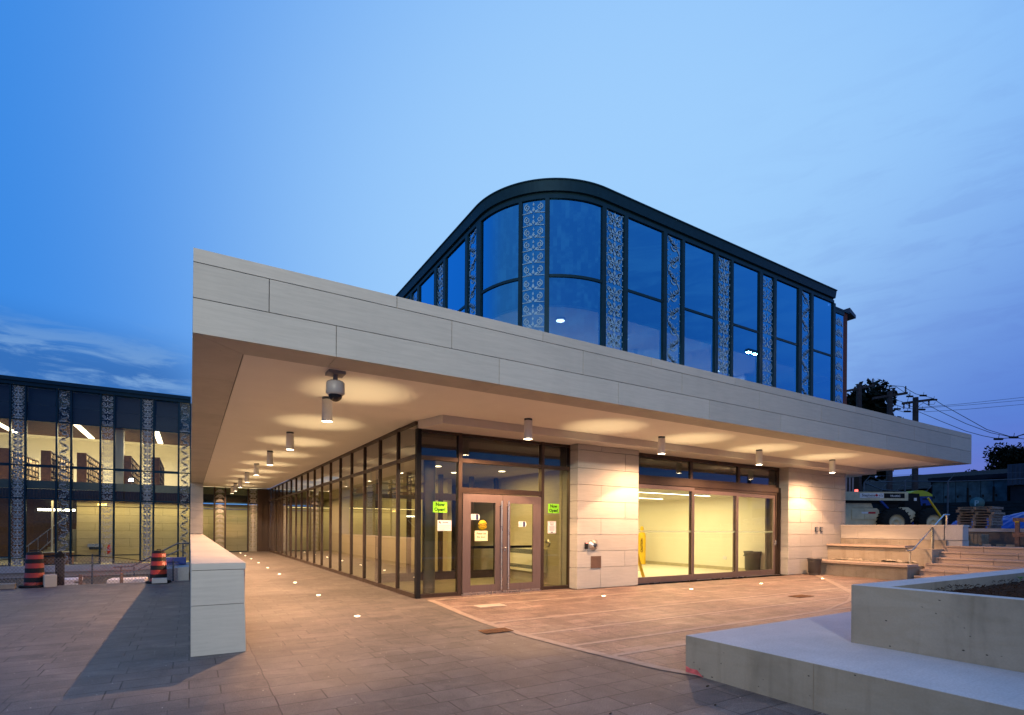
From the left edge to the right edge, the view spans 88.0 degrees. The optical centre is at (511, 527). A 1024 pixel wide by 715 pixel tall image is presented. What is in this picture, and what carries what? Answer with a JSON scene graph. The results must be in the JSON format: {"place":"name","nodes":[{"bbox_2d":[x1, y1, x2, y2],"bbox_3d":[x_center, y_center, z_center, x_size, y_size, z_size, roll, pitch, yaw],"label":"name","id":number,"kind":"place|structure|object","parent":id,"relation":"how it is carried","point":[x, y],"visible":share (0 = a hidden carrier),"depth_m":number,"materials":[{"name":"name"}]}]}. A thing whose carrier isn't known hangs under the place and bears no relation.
{"place":"outdoors","nodes":[
{"label":"outdoors","id":0,"kind":"place"},
{"bbox_2d":[0,562,682,589],"bbox_3d":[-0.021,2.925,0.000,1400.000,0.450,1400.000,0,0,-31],"label":"ground","id":1,"kind":"structure","parent":0,"point":[102,578],"depth_m":26.32,"materials":[{"name":"beige concrete"}]},
{"bbox_2d":[113,543,189,576],"bbox_3d":[-11.757,1.555,17.321,2.101,2.125,0.647,0,0,-31],"label":"ramp handrail","id":2,"kind":"object","parent":1,"relation":"on","point":[150,557],"visible":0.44,"depth_m":17.35,"materials":[{"name":"grey metal"}]},
{"bbox_2d":[0,551,828,714],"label":"plaza paving","id":3,"kind":"structure","parent":0,"point":[108,649],"depth_m":5.99,"materials":[{"name":"stone"}]},
{"bbox_2d":[0,583,16,589],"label":"concrete block","id":4,"kind":"object","parent":3,"relation":"on","point":[8,585],"depth_m":12.68,"materials":[{"name":"grey concrete"}]},
{"bbox_2d":[18,550,44,587],"bbox_3d":[-11.885,1.008,13.203,0.593,0.910,0.593,0,0,36],"label":"traffic barrel","id":5,"kind":"object","parent":3,"relation":"on","point":[34,572],"visible":0.98,"depth_m":13.06,"materials":[{"name":"orange plastic"}]},
{"bbox_2d":[43,574,56,586],"bbox_3d":[-11.535,1.315,13.241,0.240,0.300,0.240,0,0,42],"label":"stone block","id":6,"kind":"object","parent":3,"relation":"on","point":[49,580],"depth_m":13.16,"materials":[{"name":"stone"}]},
{"bbox_2d":[0,375,268,578],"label":"library wing","id":7,"kind":"structure","parent":3,"relation":"on","point":[144,519],"depth_m":30.17,"materials":[{"name":"grey glass"}]},
{"bbox_2d":[0,385,13,565],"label":"window","id":8,"kind":"structure","parent":7,"relation":"in","point":[4,390],"depth_m":26.83,"materials":[{"name":"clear glass"}]},
{"bbox_2d":[0,448,38,479],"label":"bookcase","id":9,"kind":"object","parent":7,"relation":"on","point":[32,473],"visible":0.45,"depth_m":29.09,"materials":[{"name":"brown wood"}]},
{"bbox_2d":[25,386,58,564],"bbox_3d":[-24.395,-2.656,27.539,1.230,9.170,0.520,0,0,-31],"label":"window","id":10,"kind":"structure","parent":7,"relation":"in","point":[38,412],"depth_m":27.55,"materials":[{"name":"black glass"}]},
{"bbox_2d":[26,515,76,561],"bbox_3d":[-26.502,0.595,30.868,2.378,2.696,1.725,0,0,-31],"label":"stair","id":11,"kind":"object","parent":7,"relation":"on","point":[74,535],"visible":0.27,"depth_m":30.48,"materials":[{"name":"metal"}]},
{"bbox_2d":[41,450,73,481],"bbox_3d":[-26.875,-3.314,31.467,0.420,1.748,6.714,0,0,-31],"label":"bookcase","id":12,"kind":"object","parent":7,"relation":"on","point":[47,458],"visible":0.42,"depth_m":28.99,"materials":[{"name":"brown wood"}]},
{"bbox_2d":[43,551,74,563],"bbox_3d":[-24.678,1.616,28.485,1.760,0.678,0.600,0,0,-31],"label":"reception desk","id":13,"kind":"object","parent":7,"relation":"on","point":[48,560],"visible":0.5,"depth_m":28.29,"materials":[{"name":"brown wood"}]},
{"bbox_2d":[71,391,99,564],"bbox_3d":[-22.844,-2.645,28.481,1.240,9.170,0.520,0,0,-31],"label":"window","id":14,"kind":"structure","parent":7,"relation":"in","point":[80,416],"depth_m":28.48,"materials":[{"name":"black glass"}]},
{"bbox_2d":[77,452,102,482],"bbox_3d":[-25.581,-3.305,32.246,0.420,1.748,6.702,0,0,-31],"label":"bookcase","id":15,"kind":"object","parent":7,"relation":"on","point":[86,460],"visible":0.56,"depth_m":29.96,"materials":[{"name":"brown wood"}]},
{"bbox_2d":[114,396,140,563],"bbox_3d":[-21.301,-2.634,29.418,1.210,9.170,0.520,0,0,-31],"label":"window","id":16,"kind":"structure","parent":7,"relation":"in","point":[123,420],"depth_m":29.43,"materials":[{"name":"black glass"}]},
{"bbox_2d":[124,455,139,483],"bbox_3d":[-23.828,-3.293,33.269,0.420,1.748,6.632,0,0,-31],"label":"bookcase","id":17,"kind":"object","parent":7,"relation":"on","point":[130,462],"visible":0.7,"depth_m":30.70,"materials":[{"name":"brown wood"}]},
{"bbox_2d":[151,457,163,484],"bbox_3d":[-22.671,-3.285,34.004,0.420,1.748,6.687,0,0,-31],"label":"bookcase","id":18,"kind":"object","parent":7,"relation":"on","point":[159,477],"visible":0.72,"depth_m":31.22,"materials":[{"name":"brown wood"}]},
{"bbox_2d":[154,402,177,554],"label":"window","id":19,"kind":"structure","parent":7,"relation":"in","point":[163,423],"depth_m":30.39,"materials":[{"name":"black glass"}]},
{"bbox_2d":[145,549,170,583],"bbox_3d":[-9.575,1.024,14.371,0.593,0.910,0.593,0,0,-10],"label":"traffic barrel","id":20,"kind":"object","parent":3,"relation":"on","point":[158,567],"visible":0.88,"depth_m":14.23,"materials":[{"name":"orange plastic"}]},
{"bbox_2d":[190,534,245,656],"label":"wall","id":21,"kind":"structure","parent":3,"relation":"on","point":[217,598],"depth_m":6.43,"materials":[{"name":"stone"}]},
{"bbox_2d":[478,627,513,633],"bbox_3d":[-0.241,1.534,7.932,0.460,0.010,0.260,0,0,-31],"label":"drain grate","id":22,"kind":"object","parent":3,"relation":"on","point":[494,630],"visible":1,"depth_m":7.92,"materials":[{"name":"brown metal"}]},
{"bbox_2d":[190,178,971,598],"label":"entrance pavilion","id":23,"kind":"structure","parent":3,"relation":"on","point":[604,338],"depth_m":13.97,"materials":[{"name":"stone"}]},
{"bbox_2d":[269,488,270,551],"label":"window","id":24,"kind":"structure","parent":23,"relation":"in","point":[270,488],"depth_m":32.57,"materials":[{"name":"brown glass"}]},
{"bbox_2d":[271,486,274,552],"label":"window","id":25,"kind":"structure","parent":23,"relation":"in","point":[273,488],"depth_m":31.67,"materials":[{"name":"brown glass"}]},
{"bbox_2d":[274,485,277,553],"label":"window","id":26,"kind":"structure","parent":23,"relation":"in","point":[276,487],"depth_m":30.29,"materials":[{"name":"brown glass"}]},
{"bbox_2d":[278,483,281,554],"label":"window","id":27,"kind":"structure","parent":23,"relation":"in","point":[280,485],"depth_m":29.17,"materials":[{"name":"clear glass"}]},
{"bbox_2d":[281,481,285,555],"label":"window","id":28,"kind":"structure","parent":23,"relation":"in","point":[283,532],"depth_m":27.93,"materials":[{"name":"clear glass"}]},
{"bbox_2d":[285,479,289,557],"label":"window","id":29,"kind":"structure","parent":23,"relation":"in","point":[287,545],"depth_m":26.71,"materials":[{"name":"clear glass"}]},
{"bbox_2d":[286,432,293,449],"bbox_3d":[-5.482,-2.149,13.100,0.180,0.435,0.180,0,0,-31],"label":"canopy downlight","id":30,"kind":"object","parent":23,"relation":"attached to","point":[289,440],"visible":1,"depth_m":13.03,"materials":[{"name":"grey metal"}]},
{"bbox_2d":[290,477,294,559],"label":"window","id":31,"kind":"structure","parent":23,"relation":"in","point":[292,481],"depth_m":25.51,"materials":[{"name":"clear glass"}]},
{"bbox_2d":[295,474,300,560],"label":"window","id":32,"kind":"structure","parent":23,"relation":"in","point":[298,478],"depth_m":24.29,"materials":[{"name":"clear glass"}]},
{"bbox_2d":[300,472,306,562],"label":"window","id":33,"kind":"structure","parent":23,"relation":"in","point":[303,513],"depth_m":23.04,"materials":[{"name":"clear glass"}]},
{"bbox_2d":[306,468,313,565],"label":"window","id":34,"kind":"structure","parent":23,"relation":"in","point":[309,516],"depth_m":21.85,"materials":[{"name":"clear glass"}]},
{"bbox_2d":[313,465,320,567],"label":"window","id":35,"kind":"structure","parent":23,"relation":"in","point":[317,470],"depth_m":20.57,"materials":[{"name":"clear glass"}]},
{"bbox_2d":[320,461,329,570],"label":"window","id":36,"kind":"structure","parent":23,"relation":"in","point":[324,545],"depth_m":19.35,"materials":[{"name":"clear glass"}]},
{"bbox_2d":[322,396,332,422],"bbox_3d":[-3.328,-2.134,9.552,0.180,0.435,0.180,0,0,-31],"label":"canopy downlight","id":37,"kind":"object","parent":23,"relation":"attached to","point":[327,403],"visible":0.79,"depth_m":9.48,"materials":[{"name":"grey metal"}]},
{"bbox_2d":[329,457,338,573],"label":"window","id":38,"kind":"structure","parent":23,"relation":"in","point":[334,464],"depth_m":18.14,"materials":[{"name":"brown glass"}]},
{"bbox_2d":[325,369,345,401],"bbox_3d":[-2.662,-2.125,7.992,0.273,0.443,0.273,0,0,-31],"label":"security camera","id":39,"kind":"object","parent":23,"relation":"attached to","point":[335,389],"visible":1,"depth_m":7.91,"materials":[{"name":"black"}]},
{"bbox_2d":[338,452,349,577],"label":"window","id":40,"kind":"structure","parent":23,"relation":"in","point":[344,460],"depth_m":17.01,"materials":[{"name":"clear glass"}]},
{"bbox_2d":[350,446,362,580],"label":"window","id":41,"kind":"structure","parent":23,"relation":"in","point":[352,474],"depth_m":16.16,"materials":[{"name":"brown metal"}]},
{"bbox_2d":[362,438,378,586],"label":"window","id":42,"kind":"structure","parent":23,"relation":"in","point":[365,470],"depth_m":14.95,"materials":[{"name":"brown metal"}]},
{"bbox_2d":[378,430,395,591],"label":"window","id":43,"kind":"structure","parent":23,"relation":"in","point":[380,466],"depth_m":13.74,"materials":[{"name":"brown metal"}]},
{"bbox_2d":[395,421,417,597],"bbox_3d":[-2.396,-0.398,12.075,0.085,3.862,1.247,0,0,-31],"label":"window","id":44,"kind":"structure","parent":23,"relation":"in","point":[398,432],"depth_m":12.55,"materials":[{"name":"brown metal"}]},
{"bbox_2d":[420,272,433,304],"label":"window","id":45,"kind":"structure","parent":23,"relation":"in","point":[427,288],"depth_m":18.00,"materials":[{"name":"blue glass"}]},
{"bbox_2d":[433,502,446,512],"bbox_3d":[-1.608,-0.466,11.864,0.340,0.240,0.003,0,0,-31],"label":"green notice","id":46,"kind":"object","parent":23,"relation":"attached to","point":[440,507],"visible":1,"depth_m":11.87,"materials":[{"name":"paper"}]},
{"bbox_2d":[437,520,450,530],"bbox_3d":[-1.517,-0.056,11.921,0.340,0.240,0.003,0,0,-31],"label":"paper notice","id":47,"kind":"object","parent":23,"relation":"attached to","point":[443,525],"visible":1,"depth_m":11.91,"materials":[{"name":"white paper"}]},
{"bbox_2d":[446,240,464,312],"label":"window","id":48,"kind":"structure","parent":23,"relation":"in","point":[455,263],"depth_m":16.10,"materials":[{"name":"blue glass"}]},
{"bbox_2d":[475,531,487,540],"bbox_3d":[-0.714,0.182,12.350,0.340,0.235,0.003,0,0,-31],"label":"door notice","id":49,"kind":"object","parent":23,"relation":"attached to","point":[481,535],"depth_m":12.35,"materials":[{"name":"paper"}]},
{"bbox_2d":[461,493,502,593],"bbox_3d":[-0.673,0.365,12.342,1.045,2.300,0.206,0,0,-31],"label":"door","id":50,"kind":"structure","parent":23,"relation":"in","point":[466,588],"depth_m":12.32,"materials":[{"name":"brown metal"}]},
{"bbox_2d":[481,204,518,324],"bbox_3d":[-0.359,-5.843,14.248,1.340,5.280,0.171,0,0,40],"label":"window","id":51,"kind":"structure","parent":23,"relation":"in","point":[499,292],"depth_m":14.13,"materials":[{"name":"blue glass"}]},
{"bbox_2d":[502,495,540,591],"bbox_3d":[0.251,0.372,12.902,1.095,2.300,0.206,0,0,-31],"label":"door","id":52,"kind":"structure","parent":23,"relation":"in","point":[535,584],"depth_m":12.94,"materials":[{"name":"brown metal"}]},
{"bbox_2d":[524,418,531,439],"bbox_3d":[0.343,-2.108,11.290,0.180,0.435,0.180,0,0,-31],"label":"canopy downlight","id":53,"kind":"object","parent":23,"relation":"attached to","point":[527,428],"visible":1,"depth_m":11.21,"materials":[{"name":"grey metal"}]},
{"bbox_2d":[510,548,546,572],"bbox_3d":[0.333,0.902,15.473,0.178,0.660,2.100,0,0,-31],"label":"heater cabinet","id":54,"kind":"object","parent":23,"relation":"attached to","point":[520,558],"visible":0.58,"depth_m":15.35,"materials":[{"name":"beige metal"}]},
{"bbox_2d":[548,199,601,344],"bbox_3d":[1.656,-5.829,13.774,1.461,5.280,0.189,0,0,-13],"label":"window","id":55,"kind":"structure","parent":23,"relation":"in","point":[575,226],"depth_m":13.70,"materials":[{"name":"blue glass"}]},
{"bbox_2d":[591,556,600,567],"bbox_3d":[2.171,0.880,13.707,0.330,0.310,0.016,0,0,-31],"label":"access panel","id":56,"kind":"object","parent":23,"relation":"attached to","point":[595,561],"visible":1,"depth_m":13.70,"materials":[{"name":"brown metal"}]},
{"bbox_2d":[638,526,645,563],"bbox_3d":[5.582,0.739,22.812,0.350,1.640,0.340,0,0,-31],"label":"sign","id":57,"kind":"object","parent":23,"relation":"on","point":[642,545],"visible":0.9,"depth_m":22.68,"materials":[{"name":"yellow plastic"}]},
{"bbox_2d":[628,218,662,359],"bbox_3d":[3.665,-5.864,14.870,1.370,5.380,0.200,0,0,-31],"label":"window","id":58,"kind":"structure","parent":23,"relation":"in","point":[645,243],"depth_m":14.81,"materials":[{"name":"blue glass"}]},
{"bbox_2d":[658,436,664,453],"bbox_3d":[3.771,-2.084,13.371,0.180,0.435,0.180,0,0,-31],"label":"canopy downlight","id":59,"kind":"object","parent":23,"relation":"attached to","point":[661,444],"visible":1,"depth_m":13.30,"materials":[{"name":"grey metal"}]},
{"bbox_2d":[684,242,714,372],"bbox_3d":[5.584,-5.851,16.035,1.360,5.380,0.200,0,0,-31],"label":"window","id":60,"kind":"structure","parent":23,"relation":"in","point":[699,262],"depth_m":15.98,"materials":[{"name":"blue glass"}]},
{"bbox_2d":[733,262,758,382],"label":"window","id":61,"kind":"structure","parent":23,"relation":"in","point":[746,280],"depth_m":17.15,"materials":[{"name":"blue glass"}]},
{"bbox_2d":[743,551,761,570],"bbox_3d":[8.509,1.199,18.766,0.602,0.762,0.602,0,0,35],"label":"trash can","id":62,"kind":"object","parent":23,"relation":"on","point":[752,560],"visible":0.81,"depth_m":18.55,"materials":[{"name":"grey plastic"}]},
{"bbox_2d":[776,280,797,392],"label":"window","id":63,"kind":"structure","parent":23,"relation":"in","point":[787,295],"depth_m":18.32,"materials":[{"name":"blue glass"}]},
{"bbox_2d":[813,296,832,400],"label":"window","id":64,"kind":"structure","parent":23,"relation":"in","point":[823,309],"depth_m":19.48,"materials":[{"name":"blue glass"}]},
{"bbox_2d":[686,611,1023,714],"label":"concrete platform","id":65,"kind":"structure","parent":3,"relation":"on","point":[824,664],"depth_m":4.62,"materials":[{"name":"grey concrete"}]},
{"bbox_2d":[851,568,1023,672],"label":"planter","id":66,"kind":"object","parent":65,"relation":"on","point":[922,616],"visible":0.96,"depth_m":4.86,"materials":[{"name":"concrete"}]},
{"bbox_2d":[936,579,1023,597],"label":"mulch","id":67,"kind":"object","parent":66,"relation":"in","point":[1013,589],"visible":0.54,"depth_m":5.50,"materials":[{"name":"brown soil"}]},
{"bbox_2d":[914,546,1023,578],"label":"steps","id":68,"kind":"structure","parent":3,"relation":"on","point":[950,560],"depth_m":15.98,"materials":[{"name":"stone"}]},
{"bbox_2d":[0,0,1023,508],"label":"sky","id":69,"kind":"structure","parent":0,"point":[871,151],"materials":[{"name":"blue"}]},
{"bbox_2d":[423,574,894,676],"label":"banded paving","id":70,"kind":"structure","parent":0,"point":[673,657],"depth_m":10.23,"materials":[{"name":"stone"}]},
{"bbox_2d":[807,558,821,574],"bbox_3d":[10.432,1.331,18.296,0.463,0.585,0.463,0,0,6],"label":"trash can","id":71,"kind":"object","parent":70,"relation":"on","point":[814,566],"visible":0.96,"depth_m":18.13,"materials":[{"name":"grey plastic"}]},
{"bbox_2d":[820,525,969,579],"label":"seating terrace","id":72,"kind":"structure","parent":70,"relation":"on","point":[872,551],"depth_m":17.74,"materials":[{"name":"concrete"}]},
{"bbox_2d":[906,514,949,563],"bbox_3d":[13.572,0.582,17.275,3.101,2.126,0.044,0,0,-31],"label":"handrail","id":73,"kind":"object","parent":72,"relation":"on","point":[926,534],"visible":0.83,"depth_m":17.37,"materials":[{"name":"metal"}]},
{"bbox_2d":[844,477,858,491],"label":"striped shed","id":74,"kind":"structure","parent":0,"point":[852,484],"depth_m":34.00,"materials":[{"name":"metal"}]},
{"bbox_2d":[680,545,1023,581],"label":"terrace","id":75,"kind":"structure","parent":0,"point":[796,574],"depth_m":23.50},
{"bbox_2d":[847,378,874,491],"bbox_3d":[22.878,-4.685,35.000,2.000,10.390,0.380,0,0,0],"label":"utility pole","id":76,"kind":"object","parent":75,"relation":"on","point":[858,388],"visible":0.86,"depth_m":34.89,"materials":[{"name":"brown wood"}]},
{"bbox_2d":[872,385,1023,439],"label":"overhead wires","id":77,"kind":"object","parent":76,"relation":"attached to","point":[942,405],"visible":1,"depth_m":33.31,"materials":[{"name":"black rubber"}]},
{"bbox_2d":[847,378,903,491],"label":"broadleaf tree","id":78,"kind":"object","parent":75,"relation":"on","point":[868,403],"visible":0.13,"depth_m":44.47,"materials":[{"name":"green plant"}]},
{"bbox_2d":[872,386,907,491],"bbox_3d":[24.200,-4.295,34.000,2.200,9.628,0.380,0,0,0],"label":"utility pole","id":79,"kind":"object","parent":75,"relation":"on","point":[889,396],"visible":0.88,"depth_m":33.89,"materials":[{"name":"brown wood"}]},
{"bbox_2d":[843,489,948,524],"bbox_3d":[19.987,-0.798,29.302,7.424,2.624,1.595,0,0,0],"label":"telehandler","id":80,"kind":"object","parent":75,"relation":"on","point":[900,508],"visible":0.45,"depth_m":28.88,"materials":[{"name":"painted metal"},{"name":"black rubber"},{"name":"glass"}]},
{"bbox_2d":[906,490,932,524],"bbox_3d":[24.134,-0.851,32.000,1.480,2.740,1.260,0,0,0],"label":"boom","id":81,"kind":"object","parent":80,"relation":"attached to","point":[924,495],"visible":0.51,"depth_m":31.37,"materials":[{"name":"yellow metal"}]},
{"bbox_2d":[902,397,933,490],"bbox_3d":[25.991,-3.916,34.000,2.000,8.895,0.380,0,0,0],"label":"utility pole","id":82,"kind":"object","parent":75,"relation":"on","point":[915,409],"visible":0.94,"depth_m":33.90,"materials":[{"name":"brown wood"}]},
{"bbox_2d":[863,472,1023,524],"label":"yard fence","id":83,"kind":"object","parent":75,"relation":"on","point":[905,481],"visible":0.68,"depth_m":29.97,"materials":[{"name":"black metal"}]},
{"bbox_2d":[872,500,1023,524],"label":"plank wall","id":84,"kind":"structure","parent":75,"relation":"on","point":[1017,506],"depth_m":36.35,"materials":[{"name":"brown wood"}]},
{"bbox_2d":[969,497,984,506],"bbox_3d":[32.340,-1.724,36.884,0.050,0.840,0.840,0,0,-31],"label":"round sign","id":85,"kind":"object","parent":75,"relation":"on","point":[977,502],"visible":0.91,"depth_m":36.85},
{"bbox_2d":[968,534,988,544],"bbox_3d":[15.907,0.395,18.133,0.620,0.367,0.425,0,0,-31],"label":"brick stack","id":86,"kind":"object","parent":75,"relation":"on","point":[980,539],"visible":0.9,"depth_m":17.95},
{"bbox_2d":[956,506,1004,527],"bbox_3d":[17.154,-0.374,19.444,1.134,0.778,1.107,0,0,-31],"label":"pallet stack","id":87,"kind":"object","parent":75,"relation":"on","point":[978,518],"visible":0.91,"depth_m":19.21,"materials":[{"name":"brown wood"}]},
{"bbox_2d":[951,512,1023,528],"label":"tarpaulin","id":88,"kind":"object","parent":75,"relation":"on","point":[1007,520],"visible":0.23,"depth_m":20.16,"materials":[{"name":"blue plastic"}]},
{"bbox_2d":[1013,518,1023,545],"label":"timber crate","id":89,"kind":"object","parent":75,"relation":"on","point":[1017,534],"visible":0.97,"depth_m":16.76,"materials":[{"name":"brown wood"}]},
{"bbox_2d":[875,504,1014,514],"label":"shed yard","id":90,"kind":"structure","parent":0,"point":[959,514],"depth_m":38.27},
{"bbox_2d":[865,469,1006,504],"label":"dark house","id":91,"kind":"structure","parent":90,"relation":"on","point":[881,484],"depth_m":51.65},
{"bbox_2d":[928,473,1010,502],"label":"storage shed","id":92,"kind":"structure","parent":90,"relation":"on","point":[992,490],"depth_m":41.28,"materials":[{"name":"paint"}]},
{"bbox_2d":[932,482,943,502],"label":"door","id":93,"kind":"structure","parent":92,"relation":"in","point":[937,487],"depth_m":43.10,"materials":[{"name":"paint"}]},
{"bbox_2d":[944,482,955,502],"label":"door","id":94,"kind":"structure","parent":92,"relation":"in","point":[952,485],"depth_m":42.42,"materials":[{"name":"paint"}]},
{"bbox_2d":[956,481,967,501],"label":"door","id":95,"kind":"structure","parent":92,"relation":"in","point":[961,487],"depth_m":41.82,"materials":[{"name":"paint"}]},
{"bbox_2d":[968,481,980,501],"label":"door","id":96,"kind":"structure","parent":92,"relation":"in","point":[974,487],"depth_m":41.13,"materials":[{"name":"paint"}]},
{"bbox_2d":[981,479,993,500],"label":"door","id":97,"kind":"structure","parent":92,"relation":"in","point":[986,486],"depth_m":40.46,"materials":[{"name":"paint"}]},
{"bbox_2d":[994,478,1006,500],"bbox_3d":[36.648,-2.679,39.800,0.150,2.070,0.740,0,0,-31],"label":"door","id":98,"kind":"structure","parent":92,"relation":"in","point":[1000,493],"depth_m":39.81,"materials":[{"name":"paint"}]},
{"bbox_2d":[980,442,1023,470],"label":"broadleaf tree","id":99,"kind":"object","parent":90,"relation":"on","point":[1002,457],"visible":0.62,"depth_m":61.84,"materials":[{"name":"green plant"}]},
{"bbox_2d":[1007,463,1023,500],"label":"grey container","id":100,"kind":"object","parent":90,"relation":"on","point":[1017,490],"visible":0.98,"depth_m":37.76,"materials":[{"name":"metal"}]},
{"bbox_2d":[968,528,1023,544],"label":"terrace wall","id":101,"kind":"structure","parent":0,"point":[1001,536],"depth_m":18.28,"materials":[{"name":"concrete"}]},
{"bbox_3d":[-11.968,1.756,16.607,1.200,0.120,1.000,0,0,-28],"label":"pallet","id":102,"kind":"object","parent":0,"visible":0},
{"bbox_2d":[107,577,147,583],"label":"stone slabs","id":103,"kind":"object","parent":102,"relation":"on","point":[127,580],"depth_m":16.30,"materials":[{"name":"white stone"}]},
{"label":"gravel ramp","id":104,"kind":"structure","parent":0,"visible":0},
{"bbox_2d":[55,551,64,584],"bbox_3d":[-12.226,1.220,14.342,0.200,1.190,0.200,0,0,-31],"label":"black post","id":105,"kind":"object","parent":104,"relation":"on","point":[58,565],"visible":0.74,"depth_m":14.28,"materials":[{"name":"metal"}]},
{"bbox_2d":[0,554,178,584],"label":"fence","id":106,"kind":"object","parent":104,"relation":"on","point":[92,569],"visible":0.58,"depth_m":14.00,"materials":[{"name":"metal"}]},
{"bbox_2d":[167,562,188,580],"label":"concrete block","id":107,"kind":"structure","parent":104,"relation":"on","point":[182,571],"depth_m":15.55,"materials":[{"name":"white concrete"}]},
{"bbox_2d":[166,557,185,564],"bbox_3d":[-10.564,1.026,16.520,0.700,0.220,0.300,0,0,-31],"label":"blue crate","id":108,"kind":"object","parent":107,"relation":"on","point":[180,560],"visible":0.5,"depth_m":16.46,"materials":[{"name":"plastic"}]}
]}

